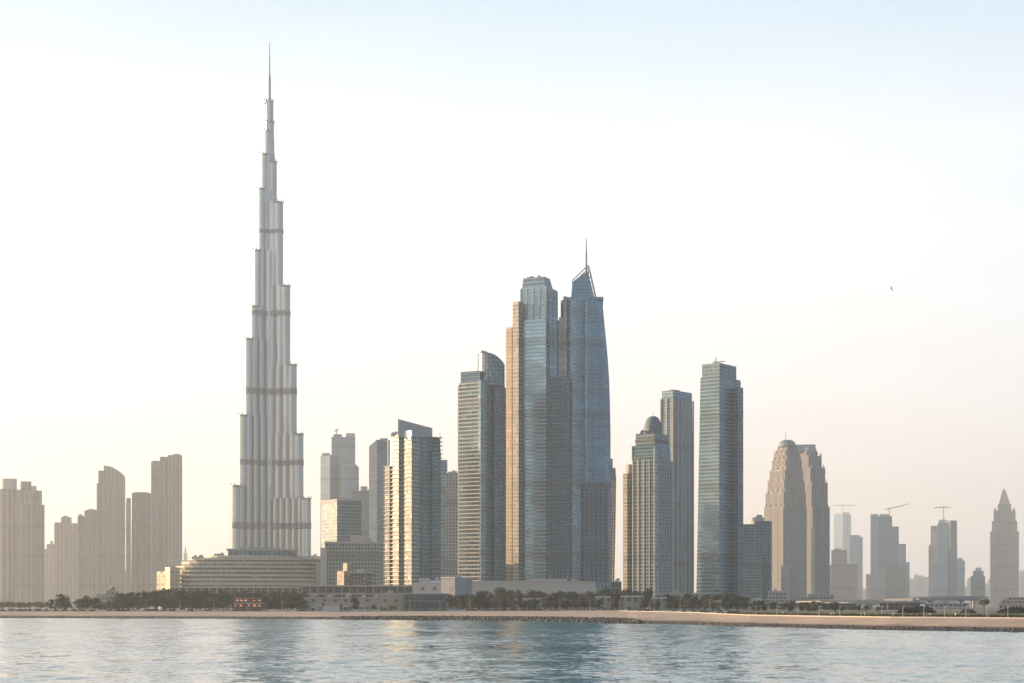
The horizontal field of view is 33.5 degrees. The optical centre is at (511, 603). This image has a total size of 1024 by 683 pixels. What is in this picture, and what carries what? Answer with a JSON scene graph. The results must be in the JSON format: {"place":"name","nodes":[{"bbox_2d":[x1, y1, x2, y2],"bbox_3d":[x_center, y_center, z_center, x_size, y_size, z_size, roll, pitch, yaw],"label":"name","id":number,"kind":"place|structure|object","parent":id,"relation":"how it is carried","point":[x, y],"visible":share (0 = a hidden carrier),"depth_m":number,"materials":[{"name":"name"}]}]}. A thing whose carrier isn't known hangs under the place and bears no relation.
{"place":"outdoors","nodes":[
{"label":"outdoors","id":0,"kind":"place"},
{"bbox_2d":[1,605,1016,631],"bbox_3d":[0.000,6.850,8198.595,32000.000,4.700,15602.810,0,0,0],"label":"ground","id":1,"kind":"structure","parent":0,"point":[986,608],"depth_m":1391.05,"materials":[{"name":"soil"}]},
{"bbox_2d":[0,478,44,602],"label":"apartment tower","id":2,"kind":"structure","parent":1,"relation":"on","point":[22,544],"depth_m":3749.32,"materials":[{"name":"concrete"}]},
{"bbox_2d":[45,540,53,605],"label":"apartment tower","id":3,"kind":"structure","parent":1,"relation":"on","point":[49,572],"depth_m":5000.78,"materials":[{"name":"concrete"}]},
{"bbox_2d":[54,594,70,610],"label":"tree","id":4,"kind":"object","parent":1,"relation":"on","point":[62,598],"visible":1,"depth_m":1128.44,"materials":[{"name":"green plant"}]},
{"bbox_2d":[54,515,76,605],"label":"apartment tower","id":5,"kind":"structure","parent":1,"relation":"on","point":[65,555],"depth_m":4502.88,"materials":[{"name":"concrete"}]},
{"bbox_2d":[79,595,92,608],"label":"tree","id":6,"kind":"object","parent":1,"relation":"on","point":[84,604],"visible":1,"depth_m":1119.84,"materials":[{"name":"green plant"}]},
{"bbox_2d":[77,508,96,599],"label":"apartment tower","id":7,"kind":"structure","parent":1,"relation":"on","point":[87,553],"depth_m":3875.40,"materials":[{"name":"concrete"}]},
{"bbox_2d":[89,597,101,610],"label":"tree","id":8,"kind":"object","parent":1,"relation":"on","point":[96,600],"visible":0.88,"depth_m":1142.44,"materials":[{"name":"green plant"}]},
{"bbox_2d":[91,587,118,609],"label":"terraced villa","id":9,"kind":"object","parent":1,"relation":"on","point":[104,598],"visible":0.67,"depth_m":1301.62,"materials":[{"name":"beige paint"}]},
{"bbox_2d":[97,465,124,602],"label":"curved top tower","id":10,"kind":"structure","parent":1,"relation":"on","point":[111,528],"depth_m":3874.75,"materials":[{"name":"beige concrete"}]},
{"bbox_2d":[114,592,131,609],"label":"tree","id":11,"kind":"object","parent":1,"relation":"on","point":[122,596],"visible":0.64,"depth_m":1200.85,"materials":[{"name":"green plant"}]},
{"bbox_2d":[0,608,247,610],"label":"hedge","id":12,"kind":"object","parent":1,"relation":"on","point":[127,609],"visible":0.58,"depth_m":1038.65,"materials":[{"name":"green plant"}]},
{"bbox_2d":[130,592,142,605],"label":"tree","id":13,"kind":"object","parent":1,"relation":"on","point":[137,595],"visible":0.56,"depth_m":1208.69,"materials":[{"name":"green plant"}]},
{"bbox_2d":[126,492,150,605],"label":"glass slab tower","id":14,"kind":"structure","parent":1,"relation":"on","point":[138,558],"depth_m":3937.24,"materials":[{"name":"glass"}]},
{"bbox_2d":[149,590,160,607],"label":"tree","id":15,"kind":"object","parent":1,"relation":"on","point":[154,594],"visible":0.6,"depth_m":1201.23,"materials":[{"name":"green plant"}]},
{"bbox_2d":[158,597,170,608],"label":"tree","id":16,"kind":"object","parent":1,"relation":"on","point":[164,602],"visible":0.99,"depth_m":1110.96,"materials":[{"name":"green plant"}]},
{"bbox_2d":[151,454,181,592],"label":"apartment tower","id":17,"kind":"structure","parent":1,"relation":"on","point":[166,511],"depth_m":3810.70,"materials":[{"name":"concrete"}]},
{"bbox_2d":[171,592,188,608],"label":"tree","id":18,"kind":"object","parent":1,"relation":"on","point":[181,595],"visible":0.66,"depth_m":1224.70,"materials":[{"name":"green plant"}]},
{"bbox_2d":[203,595,214,608],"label":"tree","id":19,"kind":"object","parent":1,"relation":"on","point":[206,603],"visible":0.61,"depth_m":1140.35,"materials":[{"name":"green plant"}]},
{"bbox_2d":[209,597,220,608],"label":"tree","id":20,"kind":"object","parent":1,"relation":"on","point":[214,602],"visible":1,"depth_m":1111.13,"materials":[{"name":"green plant"}]},
{"bbox_2d":[215,594,225,609],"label":"tree","id":21,"kind":"object","parent":1,"relation":"on","point":[220,597],"visible":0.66,"depth_m":1128.01,"materials":[{"name":"green plant"}]},
{"bbox_2d":[157,547,319,607],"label":"shopping mall","id":22,"kind":"structure","parent":1,"relation":"on","point":[269,569],"depth_m":1757.35,"materials":[{"name":"beige paint"}]},
{"bbox_2d":[233,598,263,610],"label":"beach restaurant","id":23,"kind":"structure","parent":1,"relation":"on","point":[251,604],"depth_m":1075.94},
{"bbox_2d":[230,42,311,556],"bbox_3d":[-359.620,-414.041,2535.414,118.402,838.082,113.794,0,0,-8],"label":"stepped spire tower","id":24,"kind":"structure","parent":1,"relation":"on","point":[270,505],"depth_m":2500.22,"materials":[{"name":"silver metal"}]},
{"bbox_2d":[265,592,278,608],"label":"tree","id":25,"kind":"object","parent":1,"relation":"on","point":[272,596],"visible":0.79,"depth_m":1160.06,"materials":[{"name":"green plant"}]},
{"bbox_2d":[280,594,293,608],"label":"tree","id":26,"kind":"object","parent":1,"relation":"on","point":[289,598],"visible":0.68,"depth_m":1151.34,"materials":[{"name":"green plant"}]},
{"bbox_2d":[288,593,303,610],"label":"tree","id":27,"kind":"object","parent":1,"relation":"on","point":[296,596],"visible":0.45,"depth_m":1162.04,"materials":[{"name":"green plant"}]},
{"bbox_2d":[322,606,339,610],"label":"white kiosk","id":28,"kind":"object","parent":1,"relation":"on","point":[330,608],"visible":0.86,"depth_m":1035.90,"materials":[{"name":"paint"}]},
{"bbox_2d":[320,433,358,547],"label":"stepped glass tower","id":29,"kind":"structure","parent":1,"relation":"on","point":[339,473],"depth_m":3609.46,"materials":[{"name":"glass"}]},
{"bbox_2d":[320,497,361,547],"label":"office block","id":30,"kind":"structure","parent":1,"relation":"on","point":[340,519],"depth_m":1759.42,"materials":[{"name":"concrete"}]},
{"bbox_2d":[320,535,384,584],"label":"office block","id":31,"kind":"structure","parent":1,"relation":"on","point":[357,551],"depth_m":1600.40,"materials":[{"name":"concrete"}]},
{"bbox_2d":[304,590,403,610],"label":"stone building","id":32,"kind":"structure","parent":1,"relation":"on","point":[385,601],"depth_m":1110.76,"materials":[{"name":"beige paint"}]},
{"bbox_2d":[350,597,359,608],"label":"tree","id":33,"kind":"object","parent":1,"relation":"on","point":[354,600],"visible":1,"depth_m":1059.45,"materials":[{"name":"green plant"}]},
{"bbox_2d":[337,563,373,584],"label":"low-rise building","id":34,"kind":"structure","parent":1,"relation":"on","point":[346,576],"depth_m":1484.92,"materials":[{"name":"concrete"}]},
{"bbox_2d":[300,585,411,609],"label":"covered walkway","id":35,"kind":"structure","parent":1,"relation":"on","point":[343,590],"depth_m":1335.28,"materials":[{"name":"concrete"}]},
{"bbox_2d":[352,486,368,541],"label":"office tower","id":36,"kind":"structure","parent":1,"relation":"on","point":[362,493],"depth_m":2900.22,"materials":[{"name":"concrete"}]},
{"bbox_2d":[369,438,387,541],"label":"slanted roof tower","id":37,"kind":"structure","parent":1,"relation":"on","point":[378,455],"depth_m":2705.59,"materials":[{"name":"grey glass"}]},
{"bbox_2d":[383,419,442,584],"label":"balcony tower","id":38,"kind":"structure","parent":1,"relation":"on","point":[412,511],"depth_m":1459.54,"materials":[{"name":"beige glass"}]},
{"bbox_2d":[403,593,447,610],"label":"grey pavilion","id":39,"kind":"structure","parent":1,"relation":"on","point":[427,601],"depth_m":1099.82,"materials":[{"name":"metal"}]},
{"bbox_2d":[412,577,440,592],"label":"podium block","id":40,"kind":"structure","parent":1,"relation":"on","point":[424,585],"depth_m":1280.09,"materials":[{"name":"concrete"}]},
{"bbox_2d":[441,460,457,576],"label":"apartment tower","id":41,"kind":"structure","parent":1,"relation":"on","point":[449,522],"depth_m":1800.06,"materials":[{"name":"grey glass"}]},
{"bbox_2d":[447,594,455,608],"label":"tree","id":42,"kind":"object","parent":1,"relation":"on","point":[450,600],"visible":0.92,"depth_m":1178.76,"materials":[{"name":"green plant"}]},
{"bbox_2d":[440,574,472,609],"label":"white block","id":43,"kind":"structure","parent":1,"relation":"on","point":[458,584],"depth_m":1214.39,"materials":[{"name":"paint"}]},
{"bbox_2d":[454,595,467,608],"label":"tree","id":44,"kind":"object","parent":1,"relation":"on","point":[459,598],"visible":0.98,"depth_m":1146.32,"materials":[{"name":"green plant"}]},
{"bbox_2d":[458,350,505,608],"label":"curved roof tower","id":45,"kind":"structure","parent":1,"relation":"on","point":[482,473],"depth_m":1508.55,"materials":[{"name":"grey glass"}]},
{"bbox_2d":[490,597,504,608],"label":"tree","id":46,"kind":"object","parent":1,"relation":"on","point":[495,604],"visible":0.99,"depth_m":1127.94,"materials":[{"name":"green plant"}]},
{"bbox_2d":[492,587,508,609],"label":"tree","id":47,"kind":"object","parent":1,"relation":"on","point":[500,593],"visible":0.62,"depth_m":1188.63,"materials":[{"name":"green plant"}]},
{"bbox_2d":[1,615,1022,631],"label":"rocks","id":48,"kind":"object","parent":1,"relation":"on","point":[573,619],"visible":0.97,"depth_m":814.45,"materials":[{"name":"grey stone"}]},
{"bbox_2d":[522,598,541,609],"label":"beach pavilion","id":49,"kind":"structure","parent":1,"relation":"on","point":[529,599],"depth_m":1160.38,"materials":[{"name":"beige paint"}]},
{"bbox_2d":[505,275,569,580],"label":"stepped apartment tower","id":50,"kind":"structure","parent":1,"relation":"on","point":[537,466],"depth_m":1582.88,"materials":[{"name":"blue glass"}]},
{"bbox_2d":[472,575,609,609],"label":"long podium","id":51,"kind":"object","parent":1,"relation":"on","point":[548,586],"visible":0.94,"depth_m":1369.99,"materials":[{"name":"concrete"}]},
{"bbox_2d":[542,595,553,609],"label":"tree","id":52,"kind":"object","parent":1,"relation":"on","point":[548,600],"visible":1,"depth_m":1106.23,"materials":[{"name":"green plant"}]},
{"bbox_2d":[557,596,565,608],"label":"tree","id":53,"kind":"object","parent":1,"relation":"on","point":[561,600],"visible":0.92,"depth_m":1136.65,"materials":[{"name":"green plant"}]},
{"bbox_2d":[400,608,739,613],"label":"hedge","id":54,"kind":"object","parent":1,"relation":"on","point":[620,609],"visible":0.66,"depth_m":1083.81,"materials":[{"name":"green plant"}]},
{"bbox_2d":[563,591,579,608],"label":"tree","id":55,"kind":"object","parent":1,"relation":"on","point":[569,595],"visible":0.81,"depth_m":1244.43,"materials":[{"name":"green plant"}]},
{"bbox_2d":[577,596,587,608],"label":"tree","id":56,"kind":"object","parent":1,"relation":"on","point":[582,602],"visible":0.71,"depth_m":1132.70,"materials":[{"name":"green plant"}]},
{"bbox_2d":[559,238,610,583],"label":"masted tower","id":57,"kind":"structure","parent":1,"relation":"on","point":[583,360],"depth_m":1584.61,"materials":[{"name":"blue glass"}]},
{"bbox_2d":[595,596,610,610],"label":"beach pavilion","id":58,"kind":"structure","parent":1,"relation":"on","point":[606,600],"depth_m":1141.30,"materials":[{"name":"beige paint"}]},
{"bbox_2d":[601,589,621,608],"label":"tree","id":59,"kind":"object","parent":1,"relation":"on","point":[616,595],"visible":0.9,"depth_m":1194.96,"materials":[{"name":"green plant"}]},
{"bbox_2d":[609,459,615,588],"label":"bulging slim tower","id":60,"kind":"structure","parent":1,"relation":"on","point":[612,522],"depth_m":1849.07,"materials":[{"name":"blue glass"}]},
{"bbox_2d":[611,578,621,609],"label":"dark annex","id":61,"kind":"object","parent":1,"relation":"on","point":[616,584],"visible":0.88,"depth_m":1299.98,"materials":[{"name":"concrete"}]},
{"bbox_2d":[621,596,643,609],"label":"beach pavilion","id":62,"kind":"structure","parent":1,"relation":"on","point":[632,602],"depth_m":1141.44,"materials":[{"name":"beige paint"}]},
{"bbox_2d":[623,416,672,608],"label":"domed tower","id":63,"kind":"structure","parent":1,"relation":"on","point":[647,519],"depth_m":1660.65,"materials":[{"name":"grey glass"}]},
{"bbox_2d":[651,597,666,609],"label":"beach pavilion","id":64,"kind":"structure","parent":1,"relation":"on","point":[663,600],"depth_m":1181.17,"materials":[{"name":"beige paint"}]},
{"bbox_2d":[660,389,693,592],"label":"flat top tower","id":65,"kind":"structure","parent":1,"relation":"on","point":[676,414],"depth_m":1962.10,"materials":[{"name":"grey glass"}]},
{"bbox_2d":[654,590,708,608],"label":"building","id":66,"kind":"structure","parent":1,"relation":"on","point":[680,595],"depth_m":1559.91,"materials":[{"name":"concrete"}]},
{"bbox_2d":[680,599,692,610],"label":"tree","id":67,"kind":"object","parent":1,"relation":"on","point":[687,607],"visible":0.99,"depth_m":1112.63,"materials":[{"name":"green plant"}]},
{"bbox_2d":[696,363,742,607],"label":"blue glass tower","id":68,"kind":"structure","parent":1,"relation":"on","point":[720,534],"depth_m":1761.11,"materials":[{"name":"glass"}]},
{"bbox_2d":[719,593,728,609],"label":"tree","id":69,"kind":"object","parent":1,"relation":"on","point":[723,598],"visible":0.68,"depth_m":1211.32,"materials":[{"name":"green plant"}]},
{"bbox_2d":[726,594,739,609],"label":"tree","id":70,"kind":"object","parent":1,"relation":"on","point":[733,598],"visible":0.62,"depth_m":1194.10,"materials":[{"name":"green plant"}]},
{"bbox_2d":[743,514,771,598],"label":"apartment block","id":71,"kind":"structure","parent":1,"relation":"on","point":[757,556],"depth_m":2000.86,"materials":[{"name":"concrete"}]},
{"bbox_2d":[739,597,790,608],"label":"building","id":72,"kind":"structure","parent":1,"relation":"on","point":[772,600],"depth_m":1499.04,"materials":[{"name":"concrete"}]},
{"bbox_2d":[767,589,786,598],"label":"building","id":73,"kind":"structure","parent":1,"relation":"on","point":[774,594],"depth_m":1899.91,"materials":[{"name":"concrete"}]},
{"bbox_2d":[764,430,806,598],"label":"ribbed dome tower","id":74,"kind":"structure","parent":1,"relation":"on","point":[785,510],"depth_m":3218.25,"materials":[{"name":"concrete"}]},
{"bbox_2d":[787,594,812,607],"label":"building","id":75,"kind":"structure","parent":1,"relation":"on","point":[796,598],"depth_m":1750.09,"materials":[{"name":"concrete"}]},
{"bbox_2d":[796,444,829,596],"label":"ribbed stepped tower","id":76,"kind":"structure","parent":1,"relation":"on","point":[818,538],"depth_m":3311.03,"materials":[{"name":"beige concrete"}]},
{"bbox_2d":[807,592,834,607],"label":"building","id":77,"kind":"structure","parent":1,"relation":"on","point":[817,596],"depth_m":1899.90,"materials":[{"name":"concrete"}]},
{"bbox_2d":[748,601,925,609],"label":"road viaduct","id":78,"kind":"object","parent":1,"relation":"on","point":[870,604],"visible":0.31,"depth_m":1328.30,"materials":[{"name":"concrete"}]},
{"bbox_2d":[825,603,856,609],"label":"dark shed","id":79,"kind":"structure","parent":1,"relation":"on","point":[845,605],"depth_m":1289.20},
{"bbox_2d":[834,512,850,563],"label":"unfinished tower","id":80,"kind":"structure","parent":1,"relation":"on","point":[842,528],"depth_m":10226.12,"materials":[{"name":"grey concrete"}]},
{"bbox_2d":[830,548,856,599],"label":"apartment block","id":81,"kind":"structure","parent":1,"relation":"on","point":[843,579],"depth_m":4682.11,"materials":[{"name":"concrete"}]},
{"bbox_2d":[850,535,862,599],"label":"glass tower","id":82,"kind":"structure","parent":1,"relation":"on","point":[856,549],"depth_m":6478.89,"materials":[{"name":"grey glass"}]},
{"bbox_2d":[866,514,909,604],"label":"unfinished tower","id":83,"kind":"structure","parent":1,"relation":"on","point":[888,577],"depth_m":5399.88,"materials":[{"name":"grey concrete"}]},
{"bbox_2d":[796,598,979,607],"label":"road viaduct","id":84,"kind":"object","parent":1,"relation":"on","point":[931,600],"visible":0.6,"depth_m":1600.20,"materials":[{"name":"concrete"}]},
{"bbox_2d":[888,602,919,609],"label":"dark shed","id":85,"kind":"structure","parent":1,"relation":"on","point":[896,605],"depth_m":1290.41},
{"bbox_2d":[910,577,915,596],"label":"distant block","id":86,"kind":"structure","parent":1,"relation":"on","point":[912,587],"depth_m":10199.33,"materials":[{"name":"grey glass"}]},
{"bbox_2d":[914,574,920,604],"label":"distant block","id":87,"kind":"structure","parent":1,"relation":"on","point":[918,585],"depth_m":10198.65,"materials":[{"name":"concrete"}]},
{"bbox_2d":[921,575,928,604],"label":"distant block","id":88,"kind":"structure","parent":1,"relation":"on","point":[924,586],"depth_m":10200.69,"materials":[{"name":"concrete"}]},
{"bbox_2d":[929,519,957,602],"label":"unfinished tower","id":89,"kind":"structure","parent":1,"relation":"on","point":[943,576],"depth_m":5639.96,"materials":[{"name":"grey glass"}]},
{"bbox_2d":[903,596,987,607],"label":"road viaduct","id":90,"kind":"object","parent":1,"relation":"on","point":[980,597],"visible":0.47,"depth_m":1893.30,"materials":[{"name":"concrete"}]},
{"bbox_2d":[924,600,968,608],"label":"building","id":91,"kind":"structure","parent":1,"relation":"on","point":[940,605],"depth_m":1499.79,"materials":[{"name":"concrete"}]},
{"bbox_2d":[957,558,964,602],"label":"apartment block","id":92,"kind":"structure","parent":1,"relation":"on","point":[961,574],"depth_m":5879.57,"materials":[{"name":"grey glass"}]},
{"bbox_2d":[965,586,970,604],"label":"distant block","id":93,"kind":"structure","parent":1,"relation":"on","point":[967,591],"depth_m":10199.25,"materials":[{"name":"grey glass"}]},
{"bbox_2d":[971,568,984,605],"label":"stepped block","id":94,"kind":"structure","parent":1,"relation":"on","point":[978,583],"depth_m":4681.45,"materials":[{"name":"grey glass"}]},
{"bbox_2d":[985,583,989,604],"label":"distant block","id":95,"kind":"structure","parent":1,"relation":"on","point":[987,590],"depth_m":10201.17,"materials":[{"name":"concrete"}]},
{"bbox_2d":[990,489,1018,605],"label":"pointed tower","id":96,"kind":"structure","parent":1,"relation":"on","point":[1004,558],"depth_m":5041.36,"materials":[{"name":"concrete"}]},
{"bbox_2d":[998,597,1023,609],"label":"terraced villa","id":97,"kind":"object","parent":1,"relation":"on","point":[1018,602],"visible":0.91,"depth_m":1352.70,"materials":[{"name":"beige paint"}]},
{"bbox_2d":[1019,570,1023,596],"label":"apartment block","id":98,"kind":"structure","parent":1,"relation":"on","point":[1021,583],"depth_m":10204.14,"materials":[{"name":"concrete"}]},
{"bbox_2d":[0,618,1023,682],"bbox_3d":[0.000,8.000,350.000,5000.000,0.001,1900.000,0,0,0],"label":"water","id":99,"kind":"structure","parent":0,"point":[87,650],"depth_m":280.42,"materials":[{"name":"teal liquid"}]},
{"bbox_2d":[0,611,1023,627],"bbox_3d":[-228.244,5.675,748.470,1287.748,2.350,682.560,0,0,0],"label":"beach","id":100,"kind":"structure","parent":0,"point":[868,621],"depth_m":856.62,"materials":[{"name":"beige sand"}]},
{"bbox_2d":[23,610,1023,618],"bbox_3d":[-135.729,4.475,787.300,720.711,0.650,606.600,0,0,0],"label":"promenade kerb","id":101,"kind":"structure","parent":100,"relation":"on","point":[535,610],"depth_m":992.48,"materials":[{"name":"concrete"}]},
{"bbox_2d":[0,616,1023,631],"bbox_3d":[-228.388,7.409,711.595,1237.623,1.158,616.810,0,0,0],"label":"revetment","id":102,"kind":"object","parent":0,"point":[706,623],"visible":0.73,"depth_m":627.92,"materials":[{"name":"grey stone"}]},
{"bbox_2d":[0,0,1023,592],"label":"sky","id":103,"kind":"structure","parent":0,"point":[749,185],"materials":[{"name":"white"}]},
{"bbox_2d":[740,611,1022,616],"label":"lawn","id":104,"kind":"structure","parent":0,"point":[938,612],"depth_m":898.46,"materials":[{"name":"green plant"}]},
{"bbox_2d":[738,612,1023,616],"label":"hedge","id":105,"kind":"object","parent":104,"relation":"on","point":[904,615],"visible":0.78,"depth_m":578.34,"materials":[{"name":"green plant"}]},
{"bbox_2d":[896,608,919,612],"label":"bush","id":106,"kind":"object","parent":104,"relation":"on","point":[906,610],"visible":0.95,"depth_m":837.40,"materials":[{"name":"green plant"}]},
{"bbox_2d":[912,606,936,612],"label":"bush","id":107,"kind":"object","parent":104,"relation":"on","point":[922,609],"visible":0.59,"depth_m":857.79,"materials":[{"name":"green plant"}]},
{"bbox_2d":[996,606,1023,613],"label":"bush","id":108,"kind":"object","parent":104,"relation":"on","point":[1020,610],"visible":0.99,"depth_m":797.87,"materials":[{"name":"green plant"}]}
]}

